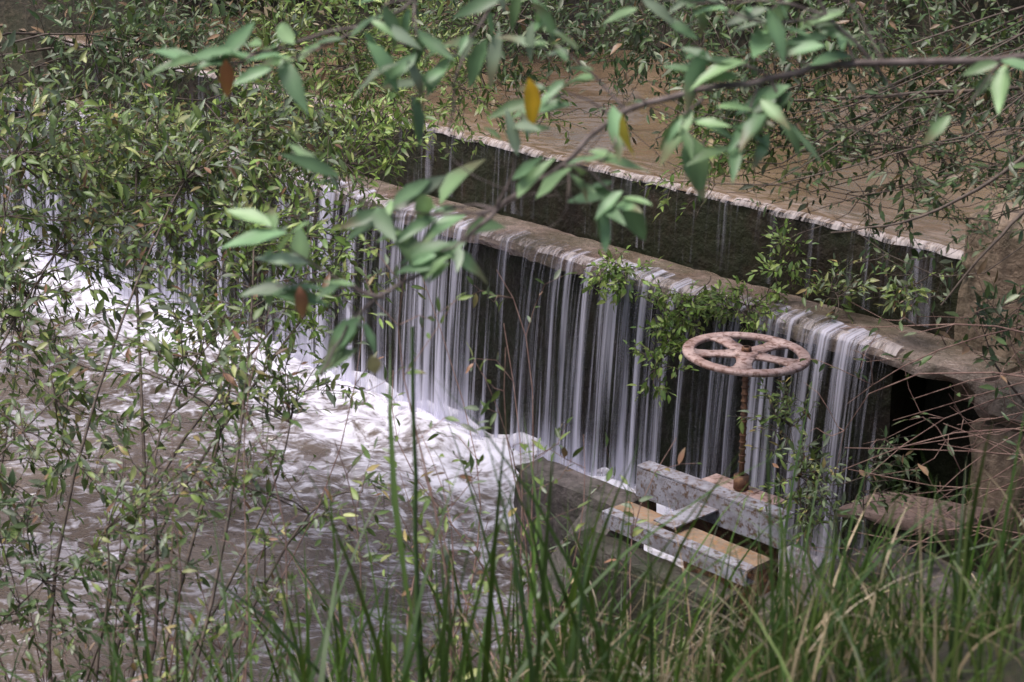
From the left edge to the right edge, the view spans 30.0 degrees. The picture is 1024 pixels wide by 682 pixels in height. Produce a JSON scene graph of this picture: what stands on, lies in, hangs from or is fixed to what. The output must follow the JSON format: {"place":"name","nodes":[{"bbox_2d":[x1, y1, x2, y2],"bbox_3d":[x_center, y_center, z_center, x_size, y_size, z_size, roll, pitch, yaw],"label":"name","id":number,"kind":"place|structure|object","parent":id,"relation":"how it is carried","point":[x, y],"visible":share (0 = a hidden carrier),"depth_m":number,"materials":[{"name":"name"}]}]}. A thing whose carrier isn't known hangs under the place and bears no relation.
{"place":"outdoors","nodes":[
{"label":"outdoors","id":0,"kind":"place"},
{"bbox_2d":[0,247,830,681],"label":"pool water","id":1,"kind":"structure","parent":0,"point":[320,433],"depth_m":8.06,"materials":[{"name":"white liquid"}]},
{"bbox_2d":[509,506,614,632],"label":"sloping buttress","id":2,"kind":"structure","parent":1,"relation":"in","point":[557,552],"depth_m":7.07,"materials":[{"name":"grey concrete"}]},
{"bbox_2d":[514,456,643,562],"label":"front wall","id":3,"kind":"structure","parent":1,"relation":"in","point":[568,489],"depth_m":7.33,"materials":[{"name":"grey concrete"}]},
{"bbox_2d":[0,9,1023,251],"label":"pond water","id":4,"kind":"structure","parent":0,"point":[548,143],"depth_m":8.88,"materials":[{"name":"brown liquid"}]},
{"bbox_2d":[0,0,1023,681],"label":"ground","id":5,"kind":"structure","parent":0,"point":[16,16],"depth_m":11.28,"materials":[{"name":"soil"}]},
{"bbox_2d":[0,30,343,681],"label":"riverside shrub","id":6,"kind":"object","parent":5,"relation":"on","point":[69,163],"visible":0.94,"depth_m":5.65,"materials":[{"name":"green plant"}]},
{"bbox_2d":[0,0,517,227],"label":"overhanging tree","id":7,"kind":"object","parent":5,"relation":"on","point":[196,35],"visible":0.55,"depth_m":7.11,"materials":[{"name":"green plant"}]},
{"bbox_2d":[93,0,452,681],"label":"riverside shrub","id":8,"kind":"object","parent":5,"relation":"on","point":[336,148],"visible":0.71,"depth_m":5.63,"materials":[{"name":"green plant"}]},
{"bbox_2d":[0,234,701,681],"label":"bank sapling","id":9,"kind":"object","parent":5,"relation":"on","point":[422,540],"visible":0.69,"depth_m":4.75,"materials":[{"name":"green plant"}]},
{"bbox_2d":[388,326,449,681],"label":"tall reed","id":10,"kind":"object","parent":5,"relation":"on","point":[417,565],"visible":0.9,"depth_m":3.54,"materials":[{"name":"green plant"}]},
{"bbox_2d":[0,39,1019,559],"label":"stone weir","id":11,"kind":"object","parent":5,"relation":"on","point":[718,239],"visible":0.38,"depth_m":8.13,"materials":[{"name":"concrete"}]},
{"bbox_2d":[6,36,963,571],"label":"waterfall","id":12,"kind":"structure","parent":11,"relation":"on","point":[434,404],"depth_m":8.29,"materials":[{"name":"white liquid"}]},
{"bbox_2d":[580,245,698,408],"bbox_3d":[0.512,-0.066,7.691,0.421,0.553,0.782,-2,19,-7],"label":"weir plant","id":13,"kind":"object","parent":11,"relation":"on","point":[615,275],"visible":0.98,"depth_m":7.58,"materials":[{"name":"green plant"}]},
{"bbox_2d":[632,273,787,343],"bbox_3d":[0.790,-0.137,7.519,0.650,0.298,0.392,15,24,38],"label":"weir plant","id":14,"kind":"object","parent":11,"relation":"on","point":[705,297],"visible":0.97,"depth_m":7.47,"materials":[{"name":"green plant"}]},
{"bbox_2d":[746,216,972,345],"bbox_3d":[1.268,-0.201,7.225,0.987,0.439,0.428,14,23,37],"label":"weir plant","id":15,"kind":"object","parent":11,"relation":"on","point":[903,298],"visible":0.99,"depth_m":7.30,"materials":[{"name":"green plant"}]},
{"bbox_2d":[0,372,1023,681],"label":"bank grass","id":16,"kind":"structure","parent":5,"relation":"on","point":[790,650],"depth_m":3.61,"materials":[{"name":"green plant"}]},
{"bbox_2d":[147,0,1023,378],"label":"leafy branch","id":17,"kind":"object","parent":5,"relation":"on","point":[425,256],"visible":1,"depth_m":3.00,"materials":[{"name":"green plant"}]},
{"bbox_2d":[210,0,988,35],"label":"bank bush","id":18,"kind":"object","parent":5,"relation":"on","point":[922,5],"visible":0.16,"depth_m":11.24,"materials":[{"name":"green plant"}]},
{"bbox_2d":[562,528,741,680],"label":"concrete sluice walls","id":19,"kind":"structure","parent":5,"relation":"on","point":[639,567],"depth_m":6.63,"materials":[{"name":"grey concrete"}]},
{"bbox_2d":[602,332,810,625],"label":"sluice gate","id":20,"kind":"structure","parent":19,"relation":"on","point":[685,489],"depth_m":6.81,"materials":[{"name":"metal"}]},
{"bbox_2d":[354,0,1023,312],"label":"overhanging tree","id":21,"kind":"object","parent":5,"relation":"on","point":[954,90],"visible":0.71,"depth_m":5.95,"materials":[{"name":"green plant"}]},
{"bbox_2d":[751,530,941,667],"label":"side wall","id":22,"kind":"structure","parent":5,"relation":"on","point":[913,538],"depth_m":6.63,"materials":[{"name":"grey concrete"}]},
{"bbox_2d":[725,270,1023,590],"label":"shrub","id":23,"kind":"object","parent":22,"relation":"on","point":[805,465],"visible":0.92,"depth_m":6.41,"materials":[{"name":"green plant"}]},
{"bbox_2d":[792,241,1023,609],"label":"bare twig bush","id":24,"kind":"object","parent":5,"relation":"on","point":[966,348],"visible":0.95,"depth_m":5.57,"materials":[{"name":"brown plant"}]},
{"bbox_2d":[860,543,1020,643],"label":"wing wall","id":25,"kind":"structure","parent":5,"relation":"on","point":[936,571],"depth_m":6.40,"materials":[{"name":"grey concrete"}]},
{"bbox_2d":[953,199,1023,587],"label":"concrete abutment","id":26,"kind":"object","parent":5,"relation":"on","point":[1011,268],"visible":0.42,"depth_m":6.80,"materials":[{"name":"concrete"}]},
{"bbox_2d":[836,491,994,534],"bbox_3d":[1.440,0.613,6.832,0.490,0.090,0.266,16,24,39],"label":"loose slab","id":27,"kind":"object","parent":26,"relation":"on","point":[908,521],"depth_m":6.78,"materials":[{"name":"brown stone"}]}
]}

